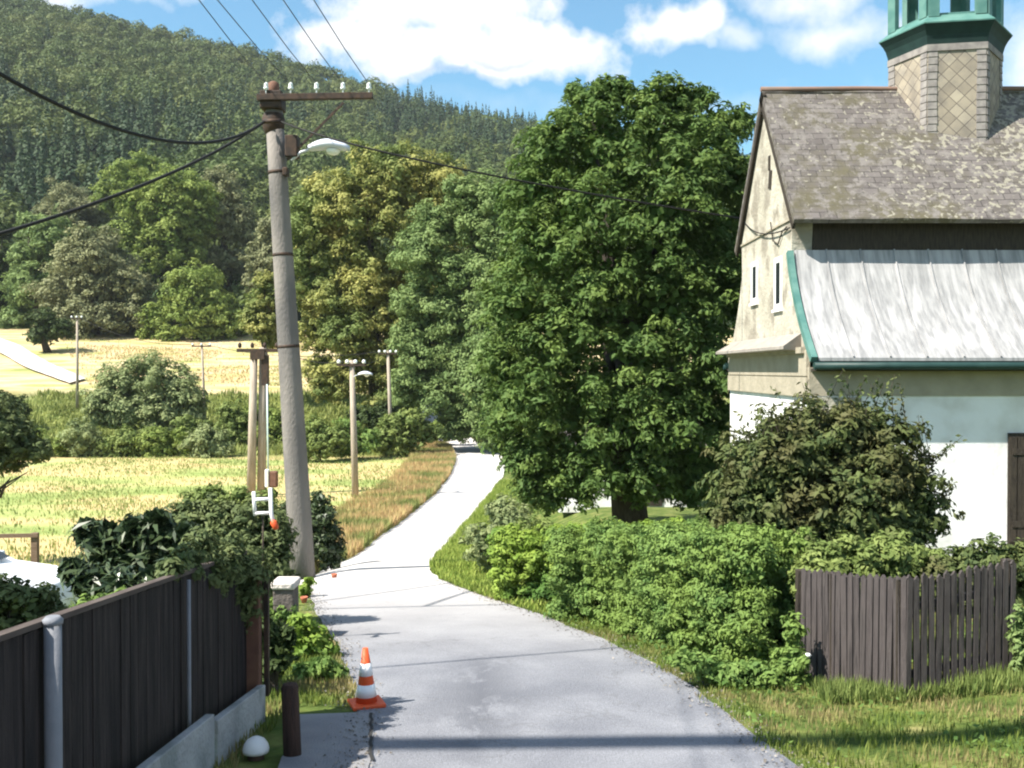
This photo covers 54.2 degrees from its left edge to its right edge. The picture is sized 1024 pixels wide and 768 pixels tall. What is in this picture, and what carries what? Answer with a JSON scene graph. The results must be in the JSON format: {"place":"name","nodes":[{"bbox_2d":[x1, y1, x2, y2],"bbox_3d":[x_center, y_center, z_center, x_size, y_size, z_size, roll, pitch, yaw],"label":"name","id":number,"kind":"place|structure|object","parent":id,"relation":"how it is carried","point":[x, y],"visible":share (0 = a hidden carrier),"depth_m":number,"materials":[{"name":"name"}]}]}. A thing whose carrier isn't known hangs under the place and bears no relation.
{"place":"outdoors","nodes":[
{"label":"outdoors","id":0,"kind":"place"},
{"bbox_2d":[0,338,83,382],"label":"track","id":1,"kind":"structure","parent":0,"point":[21,355],"depth_m":127.99,"materials":[{"name":"grey asphalt"}]},
{"bbox_2d":[0,452,407,565],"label":"meadow grass","id":2,"kind":"structure","parent":0,"point":[125,505],"depth_m":57.11,"materials":[{"name":"yellow plant"}]},
{"bbox_2d":[21,387,536,455],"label":"rough grass","id":3,"kind":"structure","parent":0,"point":[66,406],"depth_m":98.98,"materials":[{"name":"plant"}]},
{"bbox_2d":[278,712,374,767],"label":"driveway","id":4,"kind":"structure","parent":0,"point":[317,740],"depth_m":7.05,"materials":[{"name":"concrete"}]},
{"bbox_2d":[281,682,301,756],"bbox_3d":[-1.482,2.334,6.723,0.124,0.655,0.124,-2,1,0],"label":"bollard","id":5,"kind":"object","parent":4,"relation":"on","point":[291,730],"visible":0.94,"depth_m":6.67,"materials":[{"name":"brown wood"}]},
{"bbox_2d":[368,712,374,759],"bbox_3d":[-1.018,2.531,7.232,0.042,0.138,1.333,0,1,-8],"label":"road crack","id":6,"kind":"object","parent":4,"relation":"on","point":[371,738],"visible":1,"depth_m":7.14,"materials":[{"name":"grey asphalt"}]},
{"bbox_2d":[314,440,456,574],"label":"tall grass","id":7,"kind":"structure","parent":0,"point":[417,478],"depth_m":48.32,"materials":[{"name":"yellow plant"}]},
{"bbox_2d":[418,405,477,444],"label":"road","id":8,"kind":"structure","parent":0,"point":[432,419],"depth_m":88.64,"materials":[{"name":"grey asphalt"}]},
{"bbox_2d":[429,478,588,617],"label":"tall grass","id":9,"kind":"structure","parent":0,"point":[448,555],"depth_m":20.22,"materials":[{"name":"green plant"}]},
{"bbox_2d":[0,31,1023,767],"bbox_3d":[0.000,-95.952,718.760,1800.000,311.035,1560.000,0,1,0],"label":"ground","id":10,"kind":"structure","parent":0,"point":[18,379],"depth_m":51.58,"materials":[{"name":"plant"}]},
{"bbox_2d":[0,218,16,315],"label":"tree","id":11,"kind":"object","parent":10,"relation":"on","point":[6,237],"visible":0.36,"depth_m":171.46,"materials":[{"name":"green plant"}]},
{"bbox_2d":[0,389,32,418],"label":"shrub","id":12,"kind":"object","parent":10,"relation":"on","point":[20,400],"visible":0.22,"depth_m":92.19,"materials":[{"name":"green plant"}]},
{"bbox_2d":[0,532,39,562],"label":"timber rail","id":13,"kind":"object","parent":10,"relation":"on","point":[35,552],"visible":0.74,"depth_m":25.99,"materials":[{"name":"brown wood"}]},
{"bbox_2d":[0,390,55,497],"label":"tree","id":14,"kind":"object","parent":10,"relation":"on","point":[21,443],"visible":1,"depth_m":29.68,"materials":[{"name":"green plant"}]},
{"bbox_2d":[0,572,68,630],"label":"bush","id":15,"kind":"object","parent":10,"relation":"on","point":[22,603],"visible":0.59,"depth_m":6.55,"materials":[{"name":"green plant"}]},
{"bbox_2d":[0,550,78,605],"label":"parked car","id":16,"kind":"object","parent":10,"relation":"on","point":[35,573],"visible":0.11,"depth_m":14.14,"materials":[{"name":"white paint"}]},
{"bbox_2d":[0,210,78,328],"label":"tree","id":17,"kind":"object","parent":10,"relation":"on","point":[33,254],"visible":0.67,"depth_m":164.74,"materials":[{"name":"green plant"}]},
{"bbox_2d":[22,306,74,352],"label":"tree","id":18,"kind":"object","parent":10,"relation":"on","point":[49,327],"visible":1,"depth_m":138.57,"materials":[{"name":"green plant"}]},
{"bbox_2d":[37,428,71,456],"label":"wild bush","id":19,"kind":"object","parent":10,"relation":"on","point":[59,448],"visible":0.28,"depth_m":75.75,"materials":[{"name":"green plant"}]},
{"bbox_2d":[30,175,113,228],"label":"tree","id":20,"kind":"object","parent":10,"relation":"on","point":[66,196],"visible":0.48,"depth_m":211.55,"materials":[{"name":"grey plant"}]},
{"bbox_2d":[70,316,82,408],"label":"wooden pole","id":21,"kind":"object","parent":10,"relation":"on","point":[77,368],"visible":0.94,"depth_m":99.88,"materials":[{"name":"brown wood"}]},
{"bbox_2d":[79,317,200,344],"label":"overhead wire","id":22,"kind":"object","parent":21,"relation":"attached to","point":[145,341],"visible":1,"depth_m":94.97,"materials":[{"name":"black metal"}]},
{"bbox_2d":[55,418,103,457],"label":"wild bush","id":23,"kind":"object","parent":10,"relation":"on","point":[82,438],"visible":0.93,"depth_m":75.56,"materials":[{"name":"green plant"}]},
{"bbox_2d":[18,221,167,339],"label":"tree","id":24,"kind":"object","parent":10,"relation":"on","point":[99,265],"visible":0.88,"depth_m":156.19,"materials":[{"name":"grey plant"}]},
{"bbox_2d":[68,585,126,607],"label":"bush","id":25,"kind":"object","parent":10,"relation":"on","point":[81,601],"visible":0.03,"depth_m":7.21,"materials":[{"name":"green plant"}]},
{"bbox_2d":[55,552,163,605],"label":"rhododendron","id":26,"kind":"object","parent":10,"relation":"on","point":[78,575],"visible":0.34,"depth_m":8.51,"materials":[{"name":"green plant"}]},
{"bbox_2d":[94,424,152,457],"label":"wild bush","id":27,"kind":"object","parent":10,"relation":"on","point":[122,443],"visible":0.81,"depth_m":75.52,"materials":[{"name":"green plant"}]},
{"bbox_2d":[85,148,166,218],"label":"oak tree","id":28,"kind":"object","parent":10,"relation":"on","point":[120,177],"visible":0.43,"depth_m":196.10,"materials":[{"name":"green plant"}]},
{"bbox_2d":[0,550,269,767],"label":"board fence","id":29,"kind":"object","parent":10,"relation":"on","point":[163,672],"visible":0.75,"depth_m":5.45,"materials":[{"name":"brown wood"}]},
{"bbox_2d":[64,507,209,572],"bbox_3d":[-3.817,2.223,10.253,1.441,1.928,0.750,0,1,0],"label":"rhododendron","id":30,"kind":"object","parent":10,"relation":"on","point":[146,538],"visible":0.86,"depth_m":10.09,"materials":[{"name":"green plant"}]},
{"bbox_2d":[77,347,212,434],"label":"willow bush","id":31,"kind":"object","parent":10,"relation":"on","point":[160,394],"visible":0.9,"depth_m":87.04,"materials":[{"name":"green plant"}]},
{"bbox_2d":[131,423,191,457],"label":"wild bush","id":32,"kind":"object","parent":10,"relation":"on","point":[163,442],"visible":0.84,"depth_m":75.58,"materials":[{"name":"green plant"}]},
{"bbox_2d":[108,162,228,304],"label":"oak tree","id":33,"kind":"object","parent":10,"relation":"on","point":[177,207],"visible":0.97,"depth_m":171.81,"materials":[{"name":"green plant"}]},
{"bbox_2d":[134,257,247,341],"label":"tree","id":34,"kind":"object","parent":10,"relation":"on","point":[207,308],"visible":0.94,"depth_m":154.47,"materials":[{"name":"green plant"}]},
{"bbox_2d":[170,413,230,433],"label":"shrub","id":35,"kind":"object","parent":10,"relation":"on","point":[187,422],"visible":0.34,"depth_m":83.42,"materials":[{"name":"green plant"}]},
{"bbox_2d":[191,343,210,413],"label":"wooden pole","id":36,"kind":"object","parent":10,"relation":"on","point":[202,362],"visible":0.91,"depth_m":91.90,"materials":[{"name":"brown wood"}]},
{"bbox_2d":[202,343,381,356],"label":"overhead wire","id":37,"kind":"object","parent":36,"relation":"attached to","point":[302,356],"visible":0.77,"depth_m":83.00,"materials":[{"name":"black metal"}]},
{"bbox_2d":[176,422,236,457],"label":"wild bush","id":38,"kind":"object","parent":10,"relation":"on","point":[206,440],"visible":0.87,"depth_m":75.27,"materials":[{"name":"green plant"}]},
{"bbox_2d":[154,524,278,634],"bbox_3d":[-2.065,1.932,7.010,0.591,1.936,1.999,0,1,0],"label":"overhanging bush","id":39,"kind":"object","parent":10,"relation":"on","point":[203,547],"visible":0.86,"depth_m":7.13,"materials":[{"name":"green plant"}]},
{"bbox_2d":[61,333,384,391],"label":"meadow grass","id":40,"kind":"structure","parent":10,"relation":"on","point":[172,358],"depth_m":135.74,"materials":[{"name":"yellow plant"}]},
{"bbox_2d":[191,163,258,293],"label":"tree","id":41,"kind":"object","parent":10,"relation":"on","point":[236,223],"visible":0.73,"depth_m":178.64,"materials":[{"name":"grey plant"}]},
{"bbox_2d":[178,481,279,528],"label":"bush","id":42,"kind":"object","parent":10,"relation":"on","point":[237,493],"visible":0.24,"depth_m":19.91,"materials":[{"name":"green plant"}]},
{"bbox_2d":[163,491,299,600],"bbox_3d":[-3.555,2.356,12.483,1.843,2.025,1.050,0,1,0],"label":"bush","id":43,"kind":"object","parent":10,"relation":"on","point":[208,512],"visible":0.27,"depth_m":12.37,"materials":[{"name":"green plant"}]},
{"bbox_2d":[214,398,257,446],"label":"shrub","id":44,"kind":"object","parent":10,"relation":"on","point":[235,417],"visible":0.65,"depth_m":81.64,"materials":[{"name":"green plant"}]},
{"bbox_2d":[242,736,268,761],"bbox_3d":[-1.711,2.456,6.681,0.176,0.203,0.176,0,1,0],"label":"garden light","id":45,"kind":"object","parent":10,"relation":"on","point":[255,748],"visible":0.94,"depth_m":6.63,"materials":[{"name":"plastic"}]},
{"bbox_2d":[235,269,276,407],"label":"linden tree","id":46,"kind":"object","parent":10,"relation":"on","point":[257,317],"visible":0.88,"depth_m":98.62,"materials":[{"name":"green plant"}]},
{"bbox_2d":[238,214,273,311],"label":"tree","id":47,"kind":"object","parent":10,"relation":"on","point":[258,256],"visible":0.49,"depth_m":162.24,"materials":[{"name":"green plant"}]},
{"bbox_2d":[237,342,277,493],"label":"twin pole","id":48,"kind":"object","parent":10,"relation":"on","point":[259,354],"visible":0.83,"depth_m":52.88,"materials":[{"name":"brown wood"}]},
{"bbox_2d":[265,469,277,487],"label":"meter box","id":49,"kind":"object","parent":48,"relation":"attached to","point":[271,478],"visible":0.94,"depth_m":52.10,"materials":[{"name":"white paint"}]},
{"bbox_2d":[243,404,282,444],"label":"shrub","id":50,"kind":"object","parent":10,"relation":"on","point":[275,425],"visible":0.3,"depth_m":85.39,"materials":[{"name":"green plant"}]},
{"bbox_2d":[252,488,278,615],"bbox_3d":[-2.745,1.897,11.189,0.334,1.464,0.157,1,1,35],"label":"metal frame","id":51,"kind":"object","parent":10,"relation":"on","point":[274,524],"visible":0.98,"depth_m":11.20,"materials":[{"name":"white paint"}]},
{"bbox_2d":[262,597,298,623],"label":"bush","id":52,"kind":"object","parent":10,"relation":"on","point":[284,615],"visible":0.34,"depth_m":11.46,"materials":[{"name":"green plant"}]},
{"bbox_2d":[262,614,300,695],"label":"bush","id":53,"kind":"object","parent":10,"relation":"on","point":[283,639],"visible":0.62,"depth_m":8.58,"materials":[{"name":"green plant"}]},
{"bbox_2d":[213,625,357,767],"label":"grass","id":54,"kind":"structure","parent":10,"relation":"on","point":[327,684],"depth_m":8.46,"materials":[{"name":"green plant"}]},
{"bbox_2d":[271,576,300,627],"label":"stone pillar","id":55,"kind":"structure","parent":10,"relation":"on","point":[285,589],"depth_m":11.49,"materials":[{"name":"grey stone"}]},
{"bbox_2d":[300,596,307,602],"bbox_3d":[-3.097,3.214,14.898,0.120,0.090,0.120,0,1,0],"label":"flower pot","id":56,"kind":"object","parent":10,"relation":"on","point":[304,599],"visible":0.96,"depth_m":14.86,"materials":[{"name":"ceramic"}]},
{"bbox_2d":[299,576,316,598],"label":"bush","id":57,"kind":"object","parent":10,"relation":"on","point":[305,589],"visible":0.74,"depth_m":15.49,"materials":[{"name":"green plant"}]},
{"bbox_2d":[273,490,347,574],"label":"bush","id":58,"kind":"object","parent":10,"relation":"on","point":[329,550],"visible":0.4,"depth_m":22.39,"materials":[{"name":"green plant"}]},
{"bbox_2d":[257,81,372,579],"bbox_3d":[-3.793,-0.858,19.488,2.233,10.087,0.695,0,1,0],"label":"utility pole","id":59,"kind":"object","parent":10,"relation":"on","point":[272,98],"visible":0.97,"depth_m":19.41,"materials":[{"name":"concrete"}]},
{"bbox_2d":[0,130,253,235],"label":"overhead cable","id":60,"kind":"object","parent":59,"relation":"attached to","point":[36,222],"visible":1,"depth_m":14.79,"materials":[{"name":"black plastic"}]},
{"bbox_2d":[0,72,264,144],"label":"overhead cable","id":61,"kind":"object","parent":59,"relation":"attached to","point":[31,91],"visible":1,"depth_m":14.35,"materials":[{"name":"black plastic"}]},
{"bbox_2d":[199,0,265,83],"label":"overhead wire","id":62,"kind":"object","parent":59,"relation":"attached to","point":[230,40],"visible":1,"depth_m":16.80,"materials":[{"name":"grey metal"}]},
{"bbox_2d":[217,0,289,82],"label":"overhead wire","id":63,"kind":"object","parent":59,"relation":"attached to","point":[251,40],"visible":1,"depth_m":16.74,"materials":[{"name":"grey metal"}]},
{"bbox_2d":[252,0,315,82],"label":"overhead wire","id":64,"kind":"object","parent":59,"relation":"attached to","point":[281,39],"visible":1,"depth_m":16.68,"materials":[{"name":"grey metal"}]},
{"bbox_2d":[283,0,342,83],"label":"overhead wire","id":65,"kind":"object","parent":59,"relation":"attached to","point":[311,40],"visible":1,"depth_m":16.75,"materials":[{"name":"grey metal"}]},
{"bbox_2d":[291,139,349,161],"bbox_3d":[-3.696,-4.497,19.241,1.128,0.435,0.419,0,1,0],"label":"street lamp","id":66,"kind":"object","parent":59,"relation":"attached to","point":[331,147],"visible":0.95,"depth_m":19.12,"materials":[{"name":"white metal"}]},
{"bbox_2d":[314,0,368,83],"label":"overhead wire","id":67,"kind":"object","parent":59,"relation":"attached to","point":[339,40],"visible":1,"depth_m":16.77,"materials":[{"name":"grey metal"}]},
{"bbox_2d":[281,121,739,218],"bbox_3d":[0.316,-4.250,19.356,9.451,1.644,1.529,0,1,-10],"label":"overhead cable","id":68,"kind":"object","parent":59,"relation":"attached to","point":[377,150],"visible":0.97,"depth_m":18.69,"materials":[{"name":"black plastic"}]},
{"bbox_2d":[286,612,343,660],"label":"bush","id":69,"kind":"object","parent":10,"relation":"on","point":[312,637],"visible":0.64,"depth_m":10.35,"materials":[{"name":"green plant"}]},
{"bbox_2d":[287,651,349,682],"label":"bush","id":70,"kind":"object","parent":10,"relation":"on","point":[329,666],"visible":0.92,"depth_m":9.17,"materials":[{"name":"green plant"}]},
{"bbox_2d":[305,412,349,462],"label":"shrub","id":71,"kind":"object","parent":10,"relation":"on","point":[323,440],"visible":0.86,"depth_m":71.33,"materials":[{"name":"green plant"}]},
{"bbox_2d":[337,360,365,497],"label":"wooden pole","id":72,"kind":"object","parent":10,"relation":"on","point":[352,364],"visible":0.97,"depth_m":51.90,"materials":[{"name":"brown wood"}]},
{"bbox_2d":[353,371,372,377],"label":"street lamp","id":73,"kind":"object","parent":72,"relation":"attached to","point":[366,373],"visible":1,"depth_m":51.77,"materials":[{"name":"white metal"}]},
{"bbox_2d":[330,416,382,459],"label":"shrub","id":74,"kind":"object","parent":10,"relation":"on","point":[368,440],"visible":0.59,"depth_m":73.45,"materials":[{"name":"green plant"}]},
{"bbox_2d":[344,399,397,432],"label":"shrub","id":75,"kind":"object","parent":10,"relation":"on","point":[370,416],"visible":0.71,"depth_m":83.59,"materials":[{"name":"green plant"}]},
{"bbox_2d":[0,0,749,309],"bbox_3d":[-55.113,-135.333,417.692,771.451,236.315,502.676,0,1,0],"label":"forest","id":76,"kind":"object","parent":10,"relation":"on","point":[22,24],"visible":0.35,"depth_m":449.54,"materials":[{"name":"green plant"}]},
{"bbox_2d":[273,137,478,428],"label":"linden tree","id":77,"kind":"object","parent":10,"relation":"on","point":[364,202],"visible":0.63,"depth_m":88.15,"materials":[{"name":"green plant"}]},
{"bbox_2d":[378,350,396,447],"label":"wooden pole","id":78,"kind":"object","parent":10,"relation":"on","point":[388,353],"visible":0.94,"depth_m":77.89,"materials":[{"name":"brown wood"}]},
{"bbox_2d":[372,407,438,456],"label":"shrub","id":79,"kind":"object","parent":10,"relation":"on","point":[396,431],"visible":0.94,"depth_m":75.49,"materials":[{"name":"green plant"}]},
{"bbox_2d":[430,420,450,441],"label":"shrub","id":80,"kind":"object","parent":10,"relation":"on","point":[435,436],"visible":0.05,"depth_m":85.70,"materials":[{"name":"green plant"}]},
{"bbox_2d":[384,167,537,448],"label":"ash tree","id":81,"kind":"object","parent":10,"relation":"on","point":[452,335],"visible":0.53,"depth_m":78.16,"materials":[{"name":"green plant"}]},
{"bbox_2d":[452,325,538,503],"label":"young tree","id":82,"kind":"object","parent":10,"relation":"on","point":[472,391],"visible":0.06,"depth_m":47.35,"materials":[{"name":"green plant"}]},
{"bbox_2d":[458,492,536,570],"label":"bush","id":83,"kind":"object","parent":10,"relation":"on","point":[501,511],"visible":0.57,"depth_m":18.82,"materials":[{"name":"green plant"}]},
{"bbox_2d":[511,514,557,570],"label":"bush","id":84,"kind":"object","parent":10,"relation":"on","point":[544,523],"visible":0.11,"depth_m":15.48,"materials":[{"name":"green plant"}]},
{"bbox_2d":[483,515,686,602],"bbox_3d":[1.331,2.698,14.993,3.487,1.476,1.278,0,1,13],"label":"hedge","id":85,"kind":"object","parent":10,"relation":"on","point":[508,548],"visible":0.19,"depth_m":14.88,"materials":[{"name":"green plant"}]},
{"bbox_2d":[468,69,756,523],"bbox_3d":[3.354,-1.885,27.495,9.159,13.169,9.227,0,1,0],"label":"chestnut tree","id":86,"kind":"object","parent":10,"relation":"on","point":[629,450],"visible":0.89,"depth_m":24.80,"materials":[{"name":"green plant"}]},
{"bbox_2d":[558,419,706,511],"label":"outbuilding","id":87,"kind":"structure","parent":10,"relation":"on","point":[604,502],"depth_m":38.57,"materials":[{"name":"white paint"}]},
{"bbox_2d":[646,484,661,505],"bbox_3d":[5.395,3.754,38.545,0.800,1.900,0.060,0,1,0],"label":"door","id":88,"kind":"structure","parent":87,"relation":"in","point":[651,503],"depth_m":38.53,"materials":[{"name":"brown wood"}]},
{"bbox_2d":[541,514,817,663],"bbox_3d":[1.809,2.287,11.600,1.414,1.918,4.357,0,1,-24],"label":"hedge","id":89,"kind":"object","parent":10,"relation":"on","point":[722,593],"visible":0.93,"depth_m":10.51,"materials":[{"name":"green plant"}]},
{"bbox_2d":[663,610,831,690],"bbox_3d":[2.242,2.518,8.992,1.753,0.949,0.588,0,1,0],"label":"weed clump","id":90,"kind":"object","parent":10,"relation":"on","point":[791,662],"visible":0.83,"depth_m":8.90,"materials":[{"name":"green plant"}]},
{"bbox_2d":[694,368,966,613],"bbox_3d":[3.875,1.463,12.408,3.138,3.332,2.555,0,1,0],"label":"bush","id":91,"kind":"object","parent":10,"relation":"on","point":[845,465],"visible":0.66,"depth_m":11.81,"materials":[{"name":"green plant"}]},
{"bbox_2d":[787,528,951,611],"bbox_3d":[3.509,2.186,9.613,1.761,1.587,0.786,0,1,0],"label":"shrub","id":92,"kind":"object","parent":10,"relation":"on","point":[880,555],"visible":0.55,"depth_m":9.47,"materials":[{"name":"green plant"}]},
{"bbox_2d":[716,0,1023,555],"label":"chapel","id":93,"kind":"structure","parent":10,"relation":"on","point":[896,205],"depth_m":17.14,"materials":[{"name":"paint"}]},
{"bbox_2d":[749,260,758,305],"bbox_3d":[4.780,-1.986,19.761,0.060,0.865,0.600,0,1,0],"label":"window","id":94,"kind":"structure","parent":93,"relation":"in","point":[754,265],"depth_m":19.74,"materials":[{"name":"white paint"}]},
{"bbox_2d":[744,222,789,233],"bbox_3d":[4.767,-3.075,19.062,0.080,0.756,3.805,0,1,1],"label":"overhead cable","id":95,"kind":"object","parent":93,"relation":"attached to","point":[766,233],"visible":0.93,"depth_m":18.55,"materials":[{"name":"black plastic"}]},
{"bbox_2d":[771,256,782,312],"bbox_3d":[4.780,-1.791,18.009,0.060,0.985,0.600,0,1,0],"label":"window","id":96,"kind":"structure","parent":93,"relation":"in","point":[777,261],"depth_m":17.97,"materials":[{"name":"white paint"}]},
{"bbox_2d":[1007,433,1023,545],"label":"door","id":97,"kind":"structure","parent":93,"relation":"in","point":[1015,457],"depth_m":16.07,"materials":[{"name":"brown wood"}]},
{"bbox_2d":[795,558,1016,700],"bbox_3d":[3.300,2.165,8.655,1.871,1.386,0.881,0,1,29],"label":"picket fence","id":98,"kind":"object","parent":10,"relation":"on","point":[865,633],"visible":0.76,"depth_m":8.41,"materials":[{"name":"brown wood"}]},
{"bbox_2d":[806,661,1023,704],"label":"tall grass","id":99,"kind":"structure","parent":10,"relation":"on","point":[993,679],"depth_m":8.22,"materials":[{"name":"green plant"}]},
{"bbox_2d":[919,532,1023,621],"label":"shrub","id":100,"kind":"object","parent":10,"relation":"on","point":[972,556],"visible":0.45,"depth_m":9.23,"materials":[{"name":"green plant"}]},
{"bbox_2d":[1003,603,1023,679],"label":"shrub","id":101,"kind":"object","parent":10,"relation":"on","point":[1015,634],"visible":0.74,"depth_m":8.31,"materials":[{"name":"green plant"}]},
{"bbox_2d":[41,0,1023,156],"label":"sky","id":102,"kind":"structure","parent":0,"point":[500,55],"materials":[{"name":"blue"}]},
{"bbox_2d":[310,445,794,767],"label":"road","id":103,"kind":"structure","parent":0,"point":[464,679],"depth_m":9.23,"materials":[{"name":"grey asphalt"}]},
{"bbox_2d":[347,647,385,711],"bbox_3d":[-1.196,2.396,8.190,0.270,0.467,0.270,-1,0,-20],"label":"traffic cone","id":104,"kind":"object","parent":103,"relation":"on","point":[367,697],"visible":1,"depth_m":8.14,"materials":[{"name":"orange plastic"}]},
{"bbox_2d":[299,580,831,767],"bbox_3d":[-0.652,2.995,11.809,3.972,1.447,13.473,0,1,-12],"label":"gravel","id":105,"kind":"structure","parent":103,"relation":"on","point":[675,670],"depth_m":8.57,"materials":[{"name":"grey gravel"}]},
{"bbox_2d":[474,577,1023,767],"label":"grass","id":106,"kind":"structure","parent":0,"point":[984,748],"depth_m":7.53,"materials":[{"name":"green plant"}]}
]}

